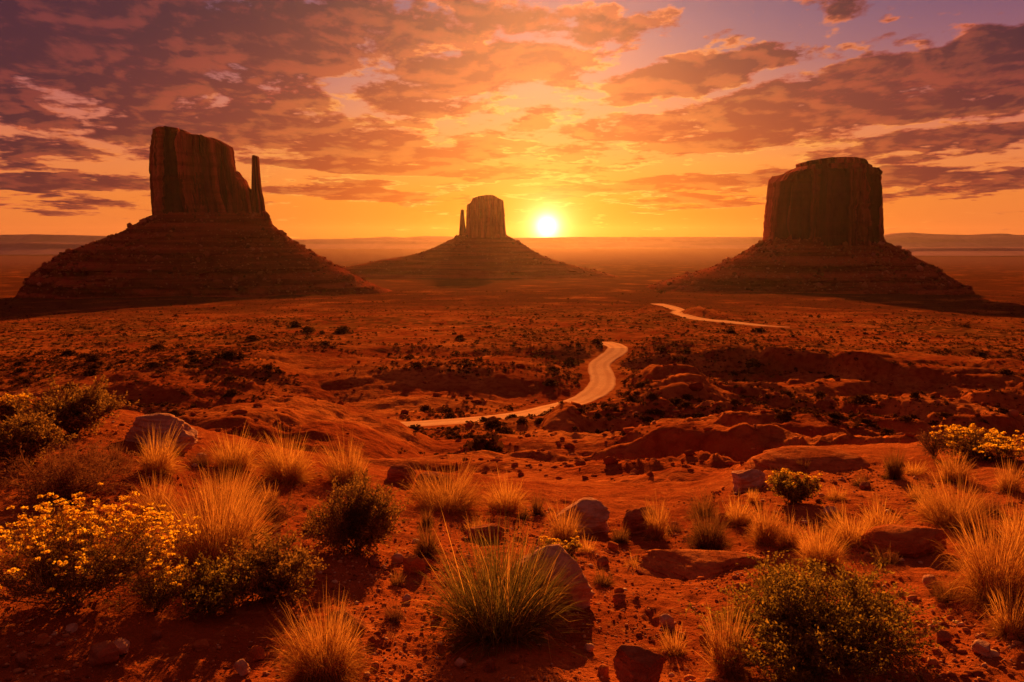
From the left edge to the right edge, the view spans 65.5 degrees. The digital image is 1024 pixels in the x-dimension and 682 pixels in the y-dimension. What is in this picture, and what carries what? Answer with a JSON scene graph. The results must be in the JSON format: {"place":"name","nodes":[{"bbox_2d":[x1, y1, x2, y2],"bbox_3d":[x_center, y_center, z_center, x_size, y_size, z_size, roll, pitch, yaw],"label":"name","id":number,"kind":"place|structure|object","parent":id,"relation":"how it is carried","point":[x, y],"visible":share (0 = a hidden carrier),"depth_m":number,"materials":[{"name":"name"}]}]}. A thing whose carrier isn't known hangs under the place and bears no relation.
{"place":"outdoors","nodes":[
{"label":"outdoors","id":0,"kind":"place"},
{"bbox_2d":[0,242,88,254],"bbox_3d":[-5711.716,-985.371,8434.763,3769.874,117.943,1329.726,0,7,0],"label":"hills","id":1,"kind":"structure","parent":0,"point":[25,248],"depth_m":8191.84,"materials":[{"name":"stone"}]},
{"bbox_2d":[0,234,447,248],"bbox_3d":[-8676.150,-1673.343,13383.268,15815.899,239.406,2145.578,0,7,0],"label":"hills","id":2,"kind":"structure","parent":0,"point":[358,244],"depth_m":13050.96,"materials":[{"name":"stone"}]},
{"bbox_2d":[0,248,1023,681],"bbox_3d":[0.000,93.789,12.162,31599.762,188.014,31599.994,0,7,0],"label":"ground","id":3,"kind":"structure","parent":0,"point":[382,432],"depth_m":155.19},
{"bbox_2d":[0,393,37,422],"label":"flowering bush","id":4,"kind":"object","parent":3,"relation":"on","point":[5,407],"visible":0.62,"depth_m":7.93,"materials":[{"name":"plant"}]},
{"bbox_2d":[15,651,31,666],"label":"stone","id":5,"kind":"object","parent":3,"relation":"on","point":[23,658],"visible":1,"depth_m":3.36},
{"bbox_2d":[0,406,77,470],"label":"desert shrub","id":6,"kind":"object","parent":3,"relation":"on","point":[30,434],"visible":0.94,"depth_m":6.28,"materials":[{"name":"green plant"}]},
{"bbox_2d":[34,633,50,646],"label":"stone","id":7,"kind":"object","parent":3,"relation":"on","point":[43,639],"visible":1,"depth_m":3.50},
{"bbox_2d":[0,435,140,508],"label":"desert shrub","id":8,"kind":"object","parent":3,"relation":"on","point":[75,472],"visible":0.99,"depth_m":5.63,"materials":[{"name":"plant"}]},
{"bbox_2d":[3,371,138,434],"bbox_3d":[-4.298,0.602,7.772,1.198,0.679,1.102,0,7,0],"label":"desert shrub","id":9,"kind":"object","parent":3,"relation":"on","point":[85,410],"visible":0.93,"depth_m":7.63,"materials":[{"name":"green plant"}]},
{"bbox_2d":[88,641,119,666],"bbox_3d":[-1.761,1.350,3.433,0.119,0.109,0.108,-5,9,-34],"label":"stone","id":10,"kind":"object","parent":3,"relation":"on","point":[104,653],"visible":0.99,"depth_m":3.40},
{"bbox_2d":[0,482,208,633],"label":"flowering bush","id":11,"kind":"object","parent":3,"relation":"on","point":[58,565],"visible":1,"depth_m":3.89,"materials":[{"name":"yellow plant"}]},
{"bbox_2d":[95,436,128,465],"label":"grass tuft","id":12,"kind":"object","parent":3,"relation":"on","point":[117,456],"visible":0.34,"depth_m":6.64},
{"bbox_2d":[114,638,129,655],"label":"stone","id":13,"kind":"object","parent":3,"relation":"on","point":[122,645],"visible":0.52,"depth_m":3.51,"materials":[{"name":"stone"}]},
{"bbox_2d":[122,469,187,518],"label":"grass tuft","id":14,"kind":"object","parent":3,"relation":"on","point":[160,500],"visible":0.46,"depth_m":5.53,"materials":[{"name":"plant"}]},
{"bbox_2d":[129,419,190,476],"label":"grass tuft","id":15,"kind":"object","parent":3,"relation":"on","point":[163,462],"visible":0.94,"depth_m":6.51,"materials":[{"name":"plant"}]},
{"bbox_2d":[125,413,197,453],"bbox_3d":[-3.366,0.880,7.644,0.689,0.369,0.503,3,7,0],"label":"rock slab","id":16,"kind":"object","parent":3,"relation":"on","point":[146,423],"visible":0.77,"depth_m":7.56,"materials":[{"name":"stone"}]},
{"bbox_2d":[123,549,199,612],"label":"flowering plant","id":17,"kind":"object","parent":3,"relation":"on","point":[153,598],"visible":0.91,"depth_m":3.94,"materials":[{"name":"green plant"}]},
{"bbox_2d":[186,444,213,466],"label":"grass tuft","id":18,"kind":"object","parent":3,"relation":"on","point":[203,462],"visible":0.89,"depth_m":7.21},
{"bbox_2d":[193,639,209,650],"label":"stone","id":19,"kind":"object","parent":3,"relation":"on","point":[200,644],"visible":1,"depth_m":3.63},
{"bbox_2d":[13,126,391,298],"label":"sandstone butte","id":20,"kind":"object","parent":3,"relation":"on","point":[207,228],"visible":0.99,"depth_m":1171.06,"materials":[{"name":"stone"}]},
{"bbox_2d":[163,550,260,619],"bbox_3d":[-1.531,1.250,4.046,0.476,0.332,0.449,0,7,0],"label":"desert shrub","id":21,"kind":"object","parent":3,"relation":"on","point":[211,593],"visible":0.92,"depth_m":4.03,"materials":[{"name":"green plant"}]},
{"bbox_2d":[139,457,291,574],"bbox_3d":[-1.777,1.015,4.793,0.977,0.638,0.995,0,7,0],"label":"grass tuft","id":22,"kind":"object","parent":3,"relation":"on","point":[212,535],"visible":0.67,"depth_m":4.74,"materials":[{"name":"plant"}]},
{"bbox_2d":[187,458,270,516],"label":"grass tuft","id":23,"kind":"object","parent":3,"relation":"on","point":[230,488],"visible":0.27,"depth_m":6.02,"materials":[{"name":"plant"}]},
{"bbox_2d":[215,349,246,359],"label":"desert bush","id":24,"kind":"object","parent":3,"relation":"on","point":[229,354],"visible":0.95,"depth_m":300.07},
{"bbox_2d":[204,419,262,473],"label":"grass tuft","id":25,"kind":"object","parent":3,"relation":"on","point":[240,457],"visible":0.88,"depth_m":7.35,"materials":[{"name":"plant"}]},
{"bbox_2d":[233,659,250,675],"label":"stone","id":26,"kind":"object","parent":3,"relation":"on","point":[241,667],"visible":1,"depth_m":3.43,"materials":[{"name":"stone"}]},
{"bbox_2d":[246,645,265,661],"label":"stone","id":27,"kind":"object","parent":3,"relation":"on","point":[255,653],"visible":0.98,"depth_m":3.59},
{"bbox_2d":[257,478,282,503],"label":"grass tuft","id":28,"kind":"object","parent":3,"relation":"on","point":[268,496],"visible":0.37,"depth_m":6.34,"materials":[{"name":"plant"}]},
{"bbox_2d":[216,520,328,607],"bbox_3d":[-1.331,1.206,4.319,0.647,0.427,0.659,-3,8,-25],"label":"desert shrub","id":29,"kind":"object","parent":3,"relation":"on","point":[274,578],"visible":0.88,"depth_m":4.22,"materials":[{"name":"green plant"}]},
{"bbox_2d":[256,490,304,525],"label":"desert shrub","id":30,"kind":"object","parent":3,"relation":"on","point":[282,516],"visible":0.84,"depth_m":5.72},
{"bbox_2d":[245,421,327,487],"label":"grass tuft","id":31,"kind":"object","parent":3,"relation":"on","point":[293,470],"visible":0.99,"depth_m":7.17,"materials":[{"name":"plant"}]},
{"bbox_2d":[259,581,382,681],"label":"grass tuft","id":32,"kind":"object","parent":3,"relation":"on","point":[331,658],"visible":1,"depth_m":3.40,"materials":[{"name":"plant"}]},
{"bbox_2d":[327,610,365,634],"bbox_3d":[-0.818,1.392,3.921,0.208,0.112,0.193,0,7,0],"label":"boulder","id":33,"kind":"object","parent":3,"relation":"on","point":[362,623],"visible":0.45,"depth_m":3.90,"materials":[{"name":"red stone"}]},
{"bbox_2d":[312,427,382,486],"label":"grass tuft","id":34,"kind":"object","parent":3,"relation":"on","point":[341,473],"visible":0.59,"depth_m":7.42,"materials":[{"name":"plant"}]},
{"bbox_2d":[300,465,413,559],"bbox_3d":[-1.042,1.105,5.263,0.758,0.659,0.690,0,7,0],"label":"desert shrub","id":35,"kind":"object","parent":3,"relation":"on","point":[360,518],"visible":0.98,"depth_m":5.23,"materials":[{"name":"green plant"}]},
{"bbox_2d":[380,593,404,623],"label":"grass tuft","id":36,"kind":"object","parent":3,"relation":"on","point":[398,617],"visible":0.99,"depth_m":4.08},
{"bbox_2d":[389,564,408,586],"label":"grass tuft","id":37,"kind":"object","parent":3,"relation":"on","point":[396,582],"visible":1,"depth_m":4.73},
{"bbox_2d":[386,464,415,485],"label":"boulder","id":38,"kind":"object","parent":3,"relation":"on","point":[396,473],"visible":0.81,"depth_m":8.17,"materials":[{"name":"red stone"}]},
{"bbox_2d":[403,554,425,573],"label":"boulder","id":39,"kind":"object","parent":3,"relation":"on","point":[416,562],"visible":0.91,"depth_m":4.98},
{"bbox_2d":[418,508,435,527],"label":"grass tuft","id":40,"kind":"object","parent":3,"relation":"on","point":[428,520],"visible":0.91,"depth_m":6.26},
{"bbox_2d":[407,510,447,558],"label":"grass tuft","id":41,"kind":"object","parent":3,"relation":"on","point":[423,548],"visible":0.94,"depth_m":5.32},
{"bbox_2d":[413,471,452,492],"bbox_3d":[-0.747,1.381,7.684,0.415,0.211,0.342,0,7,0],"label":"boulder","id":42,"kind":"object","parent":3,"relation":"on","point":[430,474],"visible":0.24,"depth_m":7.61,"materials":[{"name":"red stone"}]},
{"bbox_2d":[393,448,494,520],"bbox_3d":[-0.590,1.207,7.104,1.016,0.529,0.981,3,8,20],"label":"grass tuft","id":43,"kind":"object","parent":3,"relation":"on","point":[448,499],"visible":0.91,"depth_m":7.03,"materials":[{"name":"plant"}]},
{"bbox_2d":[343,195,617,278],"bbox_3d":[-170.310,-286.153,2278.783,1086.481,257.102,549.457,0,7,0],"label":"sandstone butte","id":44,"kind":"object","parent":3,"relation":"on","point":[482,244],"visible":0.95,"depth_m":2197.55,"materials":[{"name":"stone"}]},
{"bbox_2d":[463,433,503,452],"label":"desert bush","id":45,"kind":"object","parent":3,"relation":"on","point":[480,443],"visible":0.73,"depth_m":153.25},
{"bbox_2d":[466,523,503,542],"bbox_3d":[-0.203,1.465,6.088,0.300,0.129,0.208,0,7,0],"label":"boulder","id":46,"kind":"object","parent":3,"relation":"on","point":[491,530],"visible":0.82,"depth_m":6.03,"materials":[{"name":"red stone"}]},
{"bbox_2d":[393,509,595,663],"bbox_3d":[-0.061,1.119,4.101,1.178,0.683,1.079,0,7,0],"label":"grass tuft","id":47,"kind":"object","parent":3,"relation":"on","point":[517,609],"visible":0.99,"depth_m":4.00,"materials":[{"name":"plant"}]},
{"bbox_2d":[480,464,533,516],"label":"grass tuft","id":48,"kind":"object","parent":3,"relation":"on","point":[506,503],"visible":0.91,"depth_m":7.37,"materials":[{"name":"plant"}]},
{"bbox_2d":[0,289,1023,455],"bbox_3d":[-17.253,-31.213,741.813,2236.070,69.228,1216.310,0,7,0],"label":"scrub","id":49,"kind":"object","parent":3,"relation":"on","point":[55,359],"visible":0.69,"depth_m":371.06,"materials":[{"name":"plant"}]},
{"bbox_2d":[0,352,1023,481],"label":"rubble","id":50,"kind":"object","parent":3,"relation":"on","point":[698,386],"visible":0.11,"depth_m":166.10,"materials":[{"name":"stone"}]},
{"bbox_2d":[526,489,547,516],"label":"grass tuft","id":51,"kind":"object","parent":3,"relation":"on","point":[537,510],"visible":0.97,"depth_m":7.30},
{"bbox_2d":[503,544,594,610],"bbox_3d":[0.219,1.342,4.569,0.545,0.384,0.392,13,7,-2],"label":"boulder","id":52,"kind":"object","parent":3,"relation":"on","point":[586,593],"visible":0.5,"depth_m":4.44,"materials":[{"name":"stone"}]},
{"bbox_2d":[539,531,582,561],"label":"flowering plant","id":53,"kind":"object","parent":3,"relation":"on","point":[572,547],"visible":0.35,"depth_m":5.46,"materials":[{"name":"yellow plant"}]},
{"bbox_2d":[543,488,592,542],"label":"grass tuft","id":54,"kind":"object","parent":3,"relation":"on","point":[564,532],"visible":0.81,"depth_m":6.38,"materials":[{"name":"plant"}]},
{"bbox_2d":[549,497,609,534],"bbox_3d":[0.628,1.523,6.868,0.503,0.297,0.498,4,8,27],"label":"boulder","id":55,"kind":"object","parent":3,"relation":"on","point":[595,513],"visible":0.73,"depth_m":6.77,"materials":[{"name":"stone"}]},
{"bbox_2d":[575,535,598,553],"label":"grass tuft","id":56,"kind":"object","parent":3,"relation":"on","point":[589,547],"visible":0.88,"depth_m":5.83,"materials":[{"name":"plant"}]},
{"bbox_2d":[597,663,609,677],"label":"stone","id":57,"kind":"object","parent":3,"relation":"on","point":[603,670],"visible":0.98,"depth_m":3.62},
{"bbox_2d":[591,564,619,588],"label":"grass tuft","id":58,"kind":"object","parent":3,"relation":"on","point":[605,581],"visible":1,"depth_m":5.03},
{"bbox_2d":[613,593,625,603],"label":"stone","id":59,"kind":"object","parent":3,"relation":"on","point":[618,598],"visible":1,"depth_m":4.67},
{"bbox_2d":[608,521,631,544],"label":"grass tuft","id":60,"kind":"object","parent":3,"relation":"on","point":[620,538],"visible":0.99,"depth_m":6.41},
{"bbox_2d":[613,644,666,681],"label":"boulder","id":61,"kind":"object","parent":3,"relation":"on","point":[632,663],"visible":1,"depth_m":3.45,"materials":[{"name":"red stone"}]},
{"bbox_2d":[622,507,659,536],"bbox_3d":[1.153,1.543,6.750,0.373,0.279,0.303,5,9,35],"label":"boulder","id":62,"kind":"object","parent":3,"relation":"on","point":[633,519],"visible":0.49,"depth_m":6.69,"materials":[{"name":"red stone"}]},
{"bbox_2d":[638,492,671,541],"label":"grass tuft","id":63,"kind":"object","parent":3,"relation":"on","point":[658,531],"visible":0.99,"depth_m":6.49,"materials":[{"name":"plant"}]},
{"bbox_2d":[659,614,673,627],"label":"stone","id":64,"kind":"object","parent":3,"relation":"on","point":[668,619],"visible":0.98,"depth_m":4.32,"materials":[{"name":"stone"}]},
{"bbox_2d":[652,622,690,657],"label":"grass tuft","id":65,"kind":"object","parent":3,"relation":"on","point":[677,649],"visible":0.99,"depth_m":4.02,"materials":[{"name":"plant"}]},
{"bbox_2d":[666,517,683,532],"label":"grass tuft","id":66,"kind":"object","parent":3,"relation":"on","point":[674,527],"visible":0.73,"depth_m":6.76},
{"bbox_2d":[635,549,766,579],"bbox_3d":[1.337,1.527,5.452,0.976,0.152,0.569,0,7,0],"label":"rock slab","id":67,"kind":"object","parent":3,"relation":"on","point":[687,564],"visible":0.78,"depth_m":5.39,"materials":[{"name":"stone"}]},
{"bbox_2d":[680,485,722,519],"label":"grass tuft","id":68,"kind":"object","parent":3,"relation":"on","point":[708,507],"visible":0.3,"depth_m":7.20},
{"bbox_2d":[677,500,740,550],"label":"grass tuft","id":69,"kind":"object","parent":3,"relation":"on","point":[709,538],"visible":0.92,"depth_m":5.98,"materials":[{"name":"plant"}]},
{"bbox_2d":[688,595,758,681],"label":"grass tuft","id":70,"kind":"object","parent":3,"relation":"on","point":[717,652],"visible":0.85,"depth_m":3.63,"materials":[{"name":"plant"}]},
{"bbox_2d":[719,494,756,526],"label":"grass tuft","id":71,"kind":"object","parent":3,"relation":"on","point":[738,519],"visible":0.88,"depth_m":6.58,"materials":[{"name":"plant"}]},
{"bbox_2d":[731,469,766,492],"bbox_3d":[2.445,1.469,8.306,0.423,0.255,0.321,-11,7,1],"label":"boulder","id":72,"kind":"object","parent":3,"relation":"on","point":[745,480],"visible":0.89,"depth_m":8.21,"materials":[{"name":"stone"}]},
{"bbox_2d":[742,492,787,548],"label":"grass tuft","id":73,"kind":"object","parent":3,"relation":"on","point":[762,535],"visible":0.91,"depth_m":5.83,"materials":[{"name":"plant"}]},
{"bbox_2d":[774,410,796,420],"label":"desert bush","id":74,"kind":"object","parent":3,"relation":"on","point":[781,414],"visible":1,"depth_m":136.57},
{"bbox_2d":[768,502,807,552],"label":"grass tuft","id":75,"kind":"object","parent":3,"relation":"on","point":[787,543],"visible":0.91,"depth_m":5.68,"materials":[{"name":"plant"}]},
{"bbox_2d":[765,468,822,504],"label":"desert shrub","id":76,"kind":"object","parent":3,"relation":"on","point":[796,489],"visible":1,"depth_m":6.88,"materials":[{"name":"green plant"}]},
{"bbox_2d":[742,445,869,471],"bbox_3d":[3.626,1.450,9.399,1.834,0.345,1.148,0,7,0],"label":"rock slab","id":77,"kind":"object","parent":3,"relation":"on","point":[824,459],"visible":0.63,"depth_m":9.20,"materials":[{"name":"stone"}]},
{"bbox_2d":[646,157,975,294],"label":"sandstone butte","id":78,"kind":"object","parent":3,"relation":"on","point":[823,231],"visible":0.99,"depth_m":1294.43,"materials":[{"name":"stone"}]},
{"bbox_2d":[678,537,956,681],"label":"desert shrub","id":79,"kind":"object","parent":3,"relation":"on","point":[799,621],"visible":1,"depth_m":3.69,"materials":[{"name":"green plant"}]},
{"bbox_2d":[789,514,855,575],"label":"grass tuft","id":80,"kind":"object","parent":3,"relation":"on","point":[829,554],"visible":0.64,"depth_m":5.21,"materials":[{"name":"plant"}]},
{"bbox_2d":[822,485,848,501],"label":"grass tuft","id":81,"kind":"object","parent":3,"relation":"on","point":[834,496],"visible":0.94,"depth_m":7.25,"materials":[{"name":"plant"}]},
{"bbox_2d":[824,411,850,420],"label":"desert bush","id":82,"kind":"object","parent":3,"relation":"on","point":[834,415],"visible":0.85,"depth_m":138.39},
{"bbox_2d":[815,496,876,551],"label":"grass tuft","id":83,"kind":"object","parent":3,"relation":"on","point":[845,529],"visible":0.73,"depth_m":5.63,"materials":[{"name":"plant"}]},
{"bbox_2d":[847,394,873,403],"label":"desert bush","id":84,"kind":"object","parent":3,"relation":"on","point":[865,398],"visible":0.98,"depth_m":235.61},
{"bbox_2d":[851,418,880,428],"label":"desert bush","id":85,"kind":"object","parent":3,"relation":"on","point":[869,422],"visible":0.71,"depth_m":144.32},
{"bbox_2d":[855,493,909,530],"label":"grass tuft","id":86,"kind":"object","parent":3,"relation":"on","point":[879,522],"visible":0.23,"depth_m":6.05,"materials":[{"name":"plant"}]},
{"bbox_2d":[866,541,901,565],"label":"grass tuft","id":87,"kind":"object","parent":3,"relation":"on","point":[890,561],"visible":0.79,"depth_m":5.20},
{"bbox_2d":[879,440,909,479],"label":"grass tuft","id":88,"kind":"object","parent":3,"relation":"on","point":[894,470],"visible":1,"depth_m":8.38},
{"bbox_2d":[860,524,948,558],"bbox_3d":[2.692,1.407,5.521,0.547,0.275,0.412,5,9,35],"label":"rock slab","id":89,"kind":"object","parent":3,"relation":"on","point":[912,541],"visible":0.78,"depth_m":5.42,"materials":[{"name":"stone"}]},
{"bbox_2d":[899,479,930,500],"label":"grass tuft","id":90,"kind":"object","parent":3,"relation":"on","point":[914,496],"visible":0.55,"depth_m":7.44,"materials":[{"name":"plant"}]},
{"bbox_2d":[904,459,932,476],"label":"grass tuft","id":91,"kind":"object","parent":3,"relation":"on","point":[918,471],"visible":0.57,"depth_m":8.62,"materials":[{"name":"plant"}]},
{"bbox_2d":[908,482,946,516],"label":"grass tuft","id":92,"kind":"object","parent":3,"relation":"on","point":[920,507],"visible":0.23,"depth_m":6.59,"materials":[{"name":"plant"}]},
{"bbox_2d":[922,574,937,586],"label":"stone","id":93,"kind":"object","parent":3,"relation":"on","point":[925,581],"visible":0.69,"depth_m":4.74,"materials":[{"name":"stone"}]},
{"bbox_2d":[913,427,951,458],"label":"desert shrub","id":94,"kind":"object","parent":3,"relation":"on","point":[930,449],"visible":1,"depth_m":9.60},
{"bbox_2d":[936,630,951,643],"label":"stone","id":95,"kind":"object","parent":3,"relation":"on","point":[942,636],"visible":0.97,"depth_m":3.92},
{"bbox_2d":[923,570,966,606],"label":"grass tuft","id":96,"kind":"object","parent":3,"relation":"on","point":[939,594],"visible":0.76,"depth_m":4.49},
{"bbox_2d":[897,466,1003,534],"bbox_3d":[3.501,1.201,6.261,0.838,0.517,0.860,0,7,0],"label":"grass tuft","id":97,"kind":"object","parent":3,"relation":"on","point":[946,511],"visible":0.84,"depth_m":6.30,"materials":[{"name":"plant"}]},
{"bbox_2d":[930,446,979,484],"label":"grass tuft","id":98,"kind":"object","parent":3,"relation":"on","point":[950,473],"visible":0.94,"depth_m":8.23,"materials":[{"name":"plant"}]},
{"bbox_2d":[922,482,1023,617],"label":"grass tuft","id":99,"kind":"object","parent":3,"relation":"on","point":[984,575],"visible":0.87,"depth_m":4.40,"materials":[{"name":"plant"}]},
{"bbox_2d":[929,423,1023,464],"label":"flowering bush","id":100,"kind":"object","parent":3,"relation":"on","point":[995,445],"visible":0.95,"depth_m":9.36,"materials":[{"name":"yellow plant"}]},
{"bbox_2d":[971,639,992,657],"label":"stone","id":101,"kind":"object","parent":3,"relation":"on","point":[981,647],"visible":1,"depth_m":3.75,"materials":[{"name":"stone"}]},
{"bbox_2d":[974,488,1006,514],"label":"grass tuft","id":102,"kind":"object","parent":3,"relation":"on","point":[993,509],"visible":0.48,"depth_m":6.86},
{"bbox_2d":[971,576,1023,643],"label":"grass tuft","id":103,"kind":"object","parent":3,"relation":"on","point":[1008,624],"visible":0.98,"depth_m":3.98,"materials":[{"name":"plant"}]},
{"bbox_2d":[987,456,1023,495],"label":"grass tuft","id":104,"kind":"object","parent":3,"relation":"on","point":[1005,481],"visible":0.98,"depth_m":7.57,"materials":[{"name":"plant"}]},
{"bbox_2d":[991,494,1023,557],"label":"grass tuft","id":105,"kind":"object","parent":3,"relation":"on","point":[1011,527],"visible":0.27,"depth_m":5.36,"materials":[{"name":"plant"}]},
{"bbox_2d":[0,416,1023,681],"bbox_3d":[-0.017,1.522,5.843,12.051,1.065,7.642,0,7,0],"label":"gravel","id":106,"kind":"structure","parent":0,"point":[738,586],"depth_m":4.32,"materials":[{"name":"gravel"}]},
{"bbox_2d":[0,0,1023,238],"label":"sky","id":107,"kind":"structure","parent":0,"point":[361,118],"materials":[{"name":"orange"}]},
{"bbox_2d":[401,342,627,426],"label":"road","id":108,"kind":"structure","parent":0,"point":[601,383],"depth_m":295.49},
{"bbox_2d":[324,236,1023,248],"bbox_3d":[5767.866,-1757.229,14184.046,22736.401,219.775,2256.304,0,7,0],"label":"hills","id":109,"kind":"structure","parent":0,"point":[726,242],"depth_m":13817.13,"materials":[{"name":"stone"}]},
{"bbox_2d":[653,303,789,327],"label":"road","id":110,"kind":"structure","parent":0,"point":[678,310],"depth_m":580.67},
{"bbox_2d":[884,233,1023,236],"bbox_3d":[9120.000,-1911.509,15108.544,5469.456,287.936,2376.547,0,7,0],"label":"hills","id":111,"kind":"structure","parent":0,"point":[911,235],"depth_m":14912.83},
{"bbox_2d":[902,247,1023,255],"bbox_3d":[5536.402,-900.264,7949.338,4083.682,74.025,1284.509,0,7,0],"label":"hills","id":112,"kind":"structure","parent":0,"point":[967,251],"depth_m":7654.70,"materials":[{"name":"stone"}]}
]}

